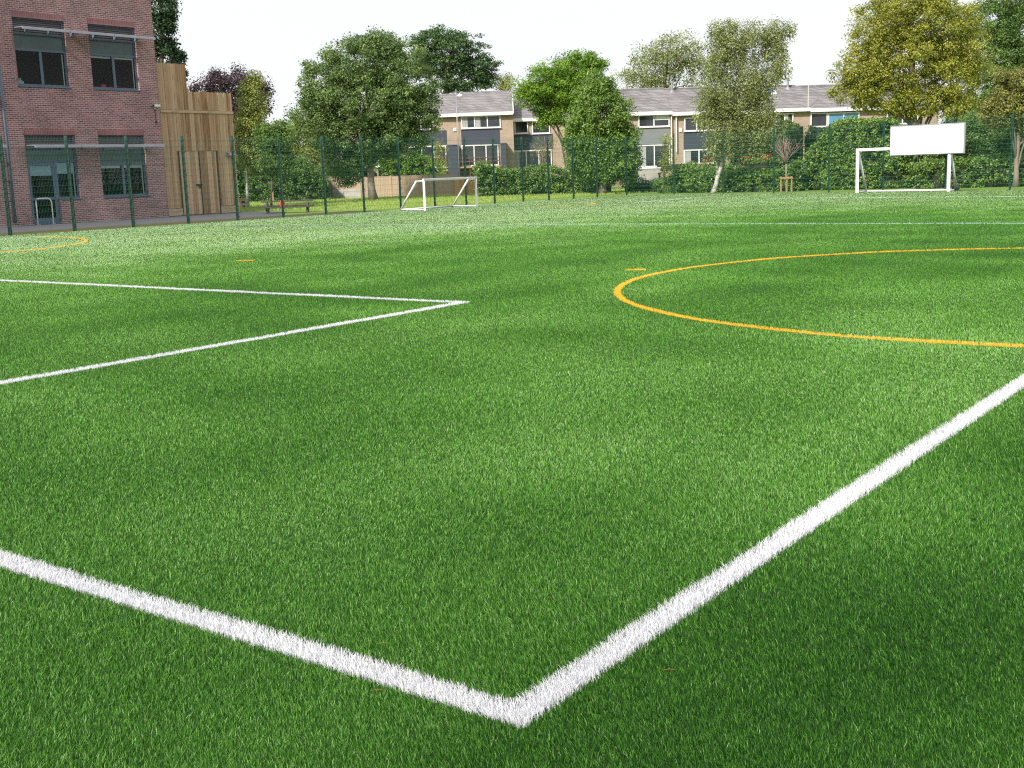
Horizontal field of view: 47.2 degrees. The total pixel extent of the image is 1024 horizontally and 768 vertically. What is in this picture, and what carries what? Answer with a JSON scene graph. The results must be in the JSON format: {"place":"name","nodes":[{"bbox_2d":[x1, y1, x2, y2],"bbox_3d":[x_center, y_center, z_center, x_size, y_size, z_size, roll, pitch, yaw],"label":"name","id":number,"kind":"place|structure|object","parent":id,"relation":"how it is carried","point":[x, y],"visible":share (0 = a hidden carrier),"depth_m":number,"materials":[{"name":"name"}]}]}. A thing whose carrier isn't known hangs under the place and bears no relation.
{"place":"outdoors","nodes":[
{"label":"outdoors","id":0,"kind":"place"},
{"bbox_2d":[0,212,281,232],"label":"path","id":1,"kind":"structure","parent":0,"point":[125,222],"depth_m":46.21,"materials":[{"name":"concrete"}]},
{"bbox_2d":[35,198,53,224],"bbox_3d":[-18.392,-6.799,46.142,0.140,1.048,0.816,6,13,36],"label":"hoop barrier","id":2,"kind":"object","parent":1,"relation":"on","point":[51,207],"visible":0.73,"depth_m":46.09,"materials":[{"name":"grey metal"}]},
{"bbox_2d":[156,62,239,216],"bbox_3d":[-15.220,-11.046,53.495,3.080,6.596,4.051,6,13,36],"label":"timber enclosure","id":3,"kind":"object","parent":1,"relation":"on","point":[200,116],"visible":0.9,"depth_m":52.48,"materials":[{"name":"brown wood"}]},
{"bbox_2d":[178,151,202,214],"bbox_3d":[-14.330,-8.992,52.433,0.085,2.814,1.183,6,13,36],"label":"door","id":4,"kind":"structure","parent":3,"relation":"in","point":[190,153],"depth_m":52.47,"materials":[{"name":"brown wood"}]},
{"bbox_2d":[198,151,220,213],"bbox_3d":[-13.733,-9.162,53.259,0.057,2.814,1.043,6,13,36],"label":"door","id":5,"kind":"structure","parent":3,"relation":"in","point":[217,206],"depth_m":53.25,"materials":[{"name":"brown wood"}]},
{"bbox_2d":[0,210,392,235],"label":"verge","id":6,"kind":"structure","parent":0,"point":[146,225],"depth_m":42.30,"materials":[{"name":"green plant"}]},
{"bbox_2d":[353,99,405,176],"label":"terraced house","id":7,"kind":"structure","parent":0,"point":[376,165],"depth_m":95.22,"materials":[{"name":"beige brick"}]},
{"bbox_2d":[459,90,514,185],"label":"terraced house","id":8,"kind":"structure","parent":0,"point":[486,115],"depth_m":94.96,"materials":[{"name":"beige brick"}]},
{"bbox_2d":[461,144,498,166],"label":"window","id":9,"kind":"structure","parent":8,"relation":"in","point":[471,151],"depth_m":95.10,"materials":[{"name":"white plastic"}]},
{"bbox_2d":[461,115,500,128],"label":"window","id":10,"kind":"structure","parent":8,"relation":"in","point":[491,121],"depth_m":94.66,"materials":[{"name":"white plastic"}]},
{"bbox_2d":[0,190,1023,767],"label":"pitch","id":11,"kind":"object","parent":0,"point":[562,360],"visible":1,"depth_m":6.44,"materials":[{"name":"green plant"}]},
{"bbox_2d":[3,236,86,251],"bbox_3d":[-12.108,-3.683,30.467,2.204,0.028,8.265,-4,10,-11],"label":"yellow arc","id":12,"kind":"object","parent":11,"relation":"on","point":[54,247],"visible":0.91,"depth_m":29.14,"materials":[{"name":"yellow paint"}]},
{"bbox_2d":[0,279,469,384],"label":"box line","id":13,"kind":"object","parent":11,"relation":"on","point":[60,372],"visible":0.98,"depth_m":11.71,"materials":[{"name":"white paint"}]},
{"bbox_2d":[1,201,537,239],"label":"side line","id":14,"kind":"object","parent":11,"relation":"on","point":[222,223],"visible":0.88,"depth_m":38.89,"materials":[{"name":"white paint"}]},
{"bbox_2d":[400,177,477,210],"bbox_3d":[-3.034,-7.921,48.745,1.594,1.260,4.121,5,12,32],"label":"football goal","id":15,"kind":"object","parent":11,"relation":"on","point":[436,179],"visible":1,"depth_m":48.57,"materials":[{"name":"white metal"}]},
{"bbox_2d":[0,373,1023,729],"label":"corner line","id":16,"kind":"object","parent":11,"relation":"on","point":[582,671],"visible":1,"depth_m":3.73,"materials":[{"name":"white paint"}]},
{"bbox_2d":[232,222,1023,224],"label":"halfway line","id":17,"kind":"object","parent":11,"relation":"on","point":[672,223],"visible":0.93,"depth_m":28.28,"materials":[{"name":"white paint"}]},
{"bbox_2d":[613,247,1023,347],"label":"circle","id":18,"kind":"object","parent":11,"relation":"on","point":[617,292],"visible":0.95,"depth_m":11.00,"materials":[{"name":"yellow paint"}]},
{"bbox_2d":[644,196,1019,201],"bbox_3d":[13.605,-7.410,46.243,16.310,0.028,6.709,5,13,35],"label":"line","id":19,"kind":"object","parent":11,"relation":"on","point":[868,197],"visible":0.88,"depth_m":43.55,"materials":[{"name":"white paint"}]},
{"bbox_2d":[855,147,959,192],"bbox_3d":[16.874,-9.165,50.071,4.157,1.900,1.199,7,13,39],"label":"football goal","id":20,"kind":"object","parent":11,"relation":"on","point":[950,161],"visible":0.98,"depth_m":50.38,"materials":[{"name":"white metal"}]},
{"bbox_2d":[890,122,965,155],"bbox_3d":[17.258,-10.167,48.763,3.142,1.242,0.090,7,13,39],"label":"white board","id":21,"kind":"object","parent":20,"relation":"attached to","point":[932,139],"visible":1,"depth_m":48.69,"materials":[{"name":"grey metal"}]},
{"bbox_2d":[513,98,566,175],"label":"terraced house","id":22,"kind":"structure","parent":0,"point":[524,125],"depth_m":96.98,"materials":[{"name":"beige brick"}]},
{"bbox_2d":[514,121,528,133],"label":"window","id":23,"kind":"structure","parent":22,"relation":"in","point":[519,127],"depth_m":96.71,"materials":[{"name":"white plastic"}]},
{"bbox_2d":[514,149,551,169],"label":"window","id":24,"kind":"structure","parent":22,"relation":"in","point":[528,157],"depth_m":97.16,"materials":[{"name":"grey glass"}]},
{"bbox_2d":[532,121,550,133],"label":"window","id":25,"kind":"structure","parent":22,"relation":"in","point":[534,131],"depth_m":96.76,"materials":[{"name":"white plastic"}]},
{"bbox_2d":[151,0,1023,160],"label":"sky","id":26,"kind":"structure","parent":0,"point":[270,36],"materials":[{"name":"white"}]},
{"bbox_2d":[240,186,1023,214],"bbox_3d":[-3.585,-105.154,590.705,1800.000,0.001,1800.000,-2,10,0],"label":"ground","id":27,"kind":"structure","parent":0,"point":[295,211],"depth_m":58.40,"materials":[{"name":"green plant"}]},
{"bbox_2d":[0,0,168,226],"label":"school building","id":28,"kind":"structure","parent":27,"relation":"on","point":[63,60],"depth_m":48.04,"materials":[{"name":"brick"}]},
{"bbox_2d":[11,17,71,88],"bbox_3d":[-18.539,-13.003,46.169,0.234,2.612,2.297,6,13,36],"label":"window","id":29,"kind":"structure","parent":28,"relation":"in","point":[32,41],"depth_m":46.19,"materials":[{"name":"grey"}]},
{"bbox_2d":[27,163,58,222],"bbox_3d":[-18.680,-7.626,46.755,0.142,2.336,1.159,6,13,36],"label":"door","id":30,"kind":"structure","parent":28,"relation":"in","point":[30,165],"depth_m":46.73,"materials":[{"name":"grey"}]},
{"bbox_2d":[24,135,81,199],"bbox_3d":[-18.391,-8.660,46.954,0.234,2.576,2.297,6,13,36],"label":"window","id":31,"kind":"structure","parent":28,"relation":"in","point":[42,137],"depth_m":47.05,"materials":[{"name":"grey metal"}]},
{"bbox_2d":[87,24,140,91],"bbox_3d":[-16.576,-13.546,48.804,0.234,2.612,2.305,6,13,36],"label":"window","id":32,"kind":"structure","parent":28,"relation":"in","point":[101,46],"depth_m":48.84,"materials":[{"name":"grey"}]},
{"bbox_2d":[98,135,150,197],"bbox_3d":[-16.428,-9.203,49.588,0.234,2.576,2.305,6,13,36],"label":"window","id":33,"kind":"structure","parent":28,"relation":"in","point":[114,137],"depth_m":49.60,"materials":[{"name":"grey"}]},
{"bbox_2d":[153,104,159,122],"bbox_3d":[-15.303,-11.643,50.477,0.259,0.805,0.350,6,13,36],"label":"security camera","id":34,"kind":"object","parent":28,"relation":"attached to","point":[155,105],"visible":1,"depth_m":50.44,"materials":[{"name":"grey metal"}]},
{"bbox_2d":[150,0,183,63],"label":"conifer","id":35,"kind":"object","parent":27,"relation":"on","point":[165,18],"visible":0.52,"depth_m":59.31,"materials":[{"name":"green plant"}]},
{"bbox_2d":[166,49,188,81],"bbox_3d":[-17.598,-13.515,62.502,1.386,8.475,1.563,-2,10,0],"label":"conifer","id":36,"kind":"object","parent":27,"relation":"on","point":[183,54],"visible":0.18,"depth_m":61.77,"materials":[{"name":"green plant"}]},
{"bbox_2d":[187,62,276,155],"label":"copper beech","id":37,"kind":"object","parent":27,"relation":"on","point":[224,82],"visible":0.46,"depth_m":88.76,"materials":[{"name":"purple plant"}]},
{"bbox_2d":[239,198,246,207],"bbox_3d":[-14.507,-9.738,63.188,0.400,0.530,0.360,-3,10,-6],"label":"timber box","id":38,"kind":"object","parent":27,"relation":"on","point":[242,202],"visible":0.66,"depth_m":63.03,"materials":[{"name":"brown wood"}]},
{"bbox_2d":[233,69,271,205],"bbox_3d":[-14.357,-13.478,64.569,3.117,7.430,2.604,-2,10,0],"label":"birch","id":39,"kind":"object","parent":27,"relation":"on","point":[246,118],"visible":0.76,"depth_m":63.99,"materials":[{"name":"green plant"}]},
{"bbox_2d":[250,117,301,205],"bbox_3d":[-12.771,-12.056,63.786,2.709,4.813,2.618,-8,12,-30],"label":"young tree","id":40,"kind":"object","parent":27,"relation":"on","point":[267,131],"visible":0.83,"depth_m":63.24,"materials":[{"name":"green plant"}]},
{"bbox_2d":[236,153,332,201],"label":"shrub","id":41,"kind":"object","parent":27,"relation":"on","point":[295,193],"visible":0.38,"depth_m":78.92,"materials":[{"name":"green plant"}]},
{"bbox_2d":[260,199,313,213],"bbox_3d":[-9.841,-7.753,51.381,2.240,0.570,1.380,-3,10,-7],"label":"picnic table","id":42,"kind":"object","parent":27,"relation":"on","point":[307,206],"visible":0.91,"depth_m":50.98,"materials":[{"name":"brown wood"}]},
{"bbox_2d":[285,114,331,168],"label":"young tree","id":43,"kind":"object","parent":27,"relation":"on","point":[303,148],"visible":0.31,"depth_m":81.58,"materials":[{"name":"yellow plant"}]},
{"bbox_2d":[0,135,627,235],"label":"fence","id":44,"kind":"object","parent":27,"relation":"on","point":[70,184],"visible":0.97,"depth_m":43.78,"materials":[{"name":"green metal"}]},
{"bbox_2d":[327,176,360,198],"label":"garden fence","id":45,"kind":"object","parent":27,"relation":"on","point":[341,193],"visible":0.28,"depth_m":81.17,"materials":[{"name":"beige wood"}]},
{"bbox_2d":[316,157,377,196],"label":"shrub","id":46,"kind":"object","parent":27,"relation":"on","point":[375,174],"visible":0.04,"depth_m":84.81,"materials":[{"name":"green plant"}]},
{"bbox_2d":[282,24,444,199],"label":"lime tree","id":47,"kind":"object","parent":27,"relation":"on","point":[392,114],"visible":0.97,"depth_m":69.93,"materials":[{"name":"green plant"}]},
{"bbox_2d":[359,173,453,197],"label":"garden fence","id":48,"kind":"object","parent":27,"relation":"on","point":[386,184],"visible":0.79,"depth_m":80.29,"materials":[{"name":"brown wood"}]},
{"bbox_2d":[375,152,446,193],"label":"shrub","id":49,"kind":"object","parent":27,"relation":"on","point":[385,168],"visible":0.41,"depth_m":84.73,"materials":[{"name":"green plant"}]},
{"bbox_2d":[408,93,461,191],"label":"terraced house","id":50,"kind":"structure","parent":27,"relation":"on","point":[448,117],"depth_m":94.86,"materials":[{"name":"beige brick"}]},
{"bbox_2d":[409,145,446,167],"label":"window","id":51,"kind":"structure","parent":50,"relation":"in","point":[430,150],"depth_m":95.07,"materials":[{"name":"white plastic"}]},
{"bbox_2d":[430,139,450,172],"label":"young tree","id":52,"kind":"object","parent":27,"relation":"on","point":[438,151],"visible":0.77,"depth_m":88.14,"materials":[{"name":"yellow plant"}]},
{"bbox_2d":[403,23,503,93],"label":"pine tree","id":53,"kind":"object","parent":27,"relation":"on","point":[453,62],"visible":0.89,"depth_m":113.39,"materials":[{"name":"green plant"}]},
{"bbox_2d":[455,89,461,175],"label":"white pole","id":54,"kind":"object","parent":27,"relation":"on","point":[459,95],"visible":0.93,"depth_m":90.86,"materials":[{"name":"metal"}]},
{"bbox_2d":[453,176,474,194],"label":"garden fence","id":55,"kind":"object","parent":27,"relation":"on","point":[461,184],"visible":0.4,"depth_m":79.70,"materials":[{"name":"brown wood"}]},
{"bbox_2d":[492,71,516,95],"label":"roadside tree","id":56,"kind":"object","parent":27,"relation":"on","point":[505,87],"visible":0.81,"depth_m":114.32,"materials":[{"name":"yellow plant"}]},
{"bbox_2d":[525,132,558,173],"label":"bare shrub","id":57,"kind":"object","parent":27,"relation":"on","point":[543,155],"visible":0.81,"depth_m":86.30,"materials":[{"name":"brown plant"}]},
{"bbox_2d":[470,159,614,196],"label":"garden hedge","id":58,"kind":"object","parent":27,"relation":"on","point":[517,186],"visible":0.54,"depth_m":71.08,"materials":[{"name":"green plant"}]},
{"bbox_2d":[508,48,611,176],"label":"locust tree","id":59,"kind":"object","parent":27,"relation":"on","point":[551,95],"visible":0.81,"depth_m":75.14,"materials":[{"name":"green plant"}]},
{"bbox_2d":[559,68,645,193],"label":"ivy clad tree","id":60,"kind":"object","parent":27,"relation":"on","point":[583,122],"visible":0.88,"depth_m":66.64,"materials":[{"name":"green plant"}]},
{"bbox_2d":[636,167,660,182],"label":"garden wall","id":61,"kind":"structure","parent":27,"relation":"on","point":[650,173],"depth_m":74.85,"materials":[{"name":"white paint"}]},
{"bbox_2d":[625,172,687,191],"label":"shrub","id":62,"kind":"object","parent":27,"relation":"on","point":[645,184],"visible":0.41,"depth_m":69.39,"materials":[{"name":"green plant"}]},
{"bbox_2d":[610,28,717,88],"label":"background tree","id":63,"kind":"object","parent":27,"relation":"on","point":[666,70],"visible":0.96,"depth_m":120.68,"materials":[{"name":"green plant"}]},
{"bbox_2d":[656,130,676,193],"bbox_3d":[8.266,-12.011,63.433,1.322,3.429,1.250,-2,10,0],"label":"young tree","id":64,"kind":"object","parent":27,"relation":"on","point":[665,159],"visible":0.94,"depth_m":63.31,"materials":[{"name":"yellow plant"}]},
{"bbox_2d":[657,163,701,177],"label":"hedge","id":65,"kind":"object","parent":27,"relation":"on","point":[659,174],"visible":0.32,"depth_m":75.02,"materials":[{"name":"green plant"}]},
{"bbox_2d":[652,161,734,192],"bbox_3d":[9.936,-11.253,64.181,2.196,1.991,5.028,-11,14,-41],"label":"shrub","id":66,"kind":"object","parent":27,"relation":"on","point":[691,176],"visible":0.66,"depth_m":63.76,"materials":[{"name":"green plant"}]},
{"bbox_2d":[700,157,715,167],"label":"flowering shrub","id":67,"kind":"object","parent":27,"relation":"on","point":[708,161],"visible":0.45,"depth_m":72.67,"materials":[{"name":"green plant"}]},
{"bbox_2d":[711,160,747,179],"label":"shrub","id":68,"kind":"object","parent":27,"relation":"on","point":[728,166],"visible":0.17,"depth_m":66.89,"materials":[{"name":"green plant"}]},
{"bbox_2d":[689,14,798,193],"bbox_3d":[11.785,-14.127,59.465,5.504,8.858,3.367,-2,10,0],"label":"silver birch","id":69,"kind":"object","parent":27,"relation":"on","point":[724,109],"visible":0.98,"depth_m":58.95,"materials":[{"name":"green plant"}]},
{"bbox_2d":[740,156,751,174],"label":"flowering shrub","id":70,"kind":"object","parent":27,"relation":"on","point":[750,165],"visible":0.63,"depth_m":70.65,"materials":[{"name":"green plant"}]},
{"bbox_2d":[714,118,802,175],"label":"shrub","id":71,"kind":"object","parent":27,"relation":"on","point":[736,162],"visible":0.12,"depth_m":76.68,"materials":[{"name":"green plant"}]},
{"bbox_2d":[718,157,808,191],"bbox_3d":[13.026,-10.727,60.563,4.971,1.862,2.200,5,12,34],"label":"garden hedge","id":72,"kind":"object","parent":27,"relation":"on","point":[733,184],"visible":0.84,"depth_m":60.49,"materials":[{"name":"green plant"}]},
{"bbox_2d":[750,154,779,177],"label":"flowering shrub","id":73,"kind":"object","parent":27,"relation":"on","point":[763,163],"visible":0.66,"depth_m":70.64,"materials":[{"name":"green plant"}]},
{"bbox_2d":[780,176,792,191],"bbox_3d":[13.598,-9.893,58.125,0.630,0.790,0.090,-2,10,0],"label":"tree guard","id":74,"kind":"object","parent":27,"relation":"on","point":[786,178],"visible":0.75,"depth_m":58.09,"materials":[{"name":"beige wood"}]},
{"bbox_2d":[771,136,803,190],"bbox_3d":[13.638,-10.980,57.978,1.647,2.880,1.408,-2,10,0],"label":"young tree","id":75,"kind":"object","parent":27,"relation":"on","point":[787,153],"visible":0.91,"depth_m":58.04,"materials":[{"name":"brown plant"}]},
{"bbox_2d":[782,125,827,187],"bbox_3d":[16.597,-12.584,65.136,3.424,3.583,2.254,4,12,29],"label":"shrub","id":76,"kind":"object","parent":27,"relation":"on","point":[807,137],"visible":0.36,"depth_m":64.94,"materials":[{"name":"green plant"}]},
{"bbox_2d":[625,113,1023,193],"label":"fence","id":77,"kind":"object","parent":27,"relation":"on","point":[842,148],"visible":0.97,"depth_m":53.58,"materials":[{"name":"green metal"}]},
{"bbox_2d":[803,115,941,189],"bbox_3d":[17.828,-11.524,58.528,6.884,3.823,2.495,5,12,34],"label":"garden hedge","id":78,"kind":"object","parent":27,"relation":"on","point":[818,167],"visible":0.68,"depth_m":58.32,"materials":[{"name":"green plant"}]},
{"bbox_2d":[825,0,1003,161],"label":"oak tree","id":79,"kind":"object","parent":27,"relation":"on","point":[876,78],"visible":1,"depth_m":69.00,"materials":[{"name":"green plant"}]},
{"bbox_2d":[907,153,1023,188],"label":"garden hedge","id":80,"kind":"object","parent":27,"relation":"on","point":[923,176],"visible":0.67,"depth_m":54.46,"materials":[{"name":"green plant"}]},
{"bbox_2d":[934,116,1023,166],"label":"shrub","id":81,"kind":"object","parent":27,"relation":"on","point":[974,153],"visible":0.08,"depth_m":73.08,"materials":[{"name":"green plant"}]},
{"bbox_2d":[941,0,1023,122],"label":"ash tree","id":82,"kind":"object","parent":27,"relation":"on","point":[1007,33],"visible":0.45,"depth_m":84.06,"materials":[{"name":"green plant"}]},
{"bbox_2d":[957,109,1023,161],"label":"bush","id":83,"kind":"object","parent":27,"relation":"on","point":[969,116],"visible":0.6,"depth_m":55.52,"materials":[{"name":"green plant"}]},
{"bbox_2d":[974,65,1023,186],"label":"maple tree","id":84,"kind":"object","parent":27,"relation":"on","point":[1007,98],"visible":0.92,"depth_m":51.98,"materials":[{"name":"green plant"}]},
{"bbox_2d":[611,87,672,186],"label":"terraced house","id":85,"kind":"structure","parent":0,"point":[653,119],"depth_m":89.22,"materials":[{"name":"beige brick"}]},
{"bbox_2d":[638,115,669,127],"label":"window","id":86,"kind":"structure","parent":85,"relation":"in","point":[646,121],"depth_m":88.88,"materials":[{"name":"white plastic"}]},
{"bbox_2d":[638,144,669,167],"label":"window","id":87,"kind":"structure","parent":85,"relation":"in","point":[646,149],"depth_m":89.31,"materials":[{"name":"white plastic"}]},
{"bbox_2d":[664,81,727,164],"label":"terraced house","id":88,"kind":"structure","parent":0,"point":[681,106],"depth_m":89.26,"materials":[{"name":"beige brick"}]},
{"bbox_2d":[684,149,713,163],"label":"window","id":89,"kind":"structure","parent":88,"relation":"in","point":[701,154],"depth_m":89.36,"materials":[{"name":"white plastic"}]},
{"bbox_2d":[684,117,719,131],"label":"window","id":90,"kind":"structure","parent":88,"relation":"in","point":[688,124],"depth_m":88.93,"materials":[{"name":"white plastic"}]},
{"bbox_2d":[719,87,772,162],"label":"terraced house","id":91,"kind":"structure","parent":0,"point":[743,111],"depth_m":89.48,"materials":[{"name":"beige brick"}]},
{"bbox_2d":[764,72,810,159],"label":"terraced house","id":92,"kind":"structure","parent":0,"point":[791,102],"depth_m":89.13,"materials":[{"name":"beige brick"}]},
{"bbox_2d":[776,113,793,125],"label":"window","id":93,"kind":"structure","parent":92,"relation":"in","point":[787,115],"depth_m":88.86,"materials":[{"name":"white plastic"}]},
{"bbox_2d":[795,84,875,136],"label":"terraced house","id":94,"kind":"structure","parent":0,"point":[823,112],"depth_m":88.98,"materials":[{"name":"beige brick"}]},
{"bbox_2d":[810,112,827,127],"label":"window","id":95,"kind":"structure","parent":94,"relation":"in","point":[817,119],"depth_m":88.92,"materials":[{"name":"white plastic"}]},
{"bbox_2d":[828,112,859,126],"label":"window","id":96,"kind":"structure","parent":94,"relation":"in","point":[831,116],"depth_m":88.90,"materials":[{"name":"blue glass"}]},
{"bbox_2d":[872,84,938,125],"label":"terraced house","id":97,"kind":"structure","parent":0,"point":[934,118],"depth_m":89.00,"materials":[{"name":"beige brick"}]},
{"bbox_2d":[887,112,917,124],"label":"window","id":98,"kind":"structure","parent":97,"relation":"in","point":[902,121],"depth_m":88.94,"materials":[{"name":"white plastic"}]}
]}

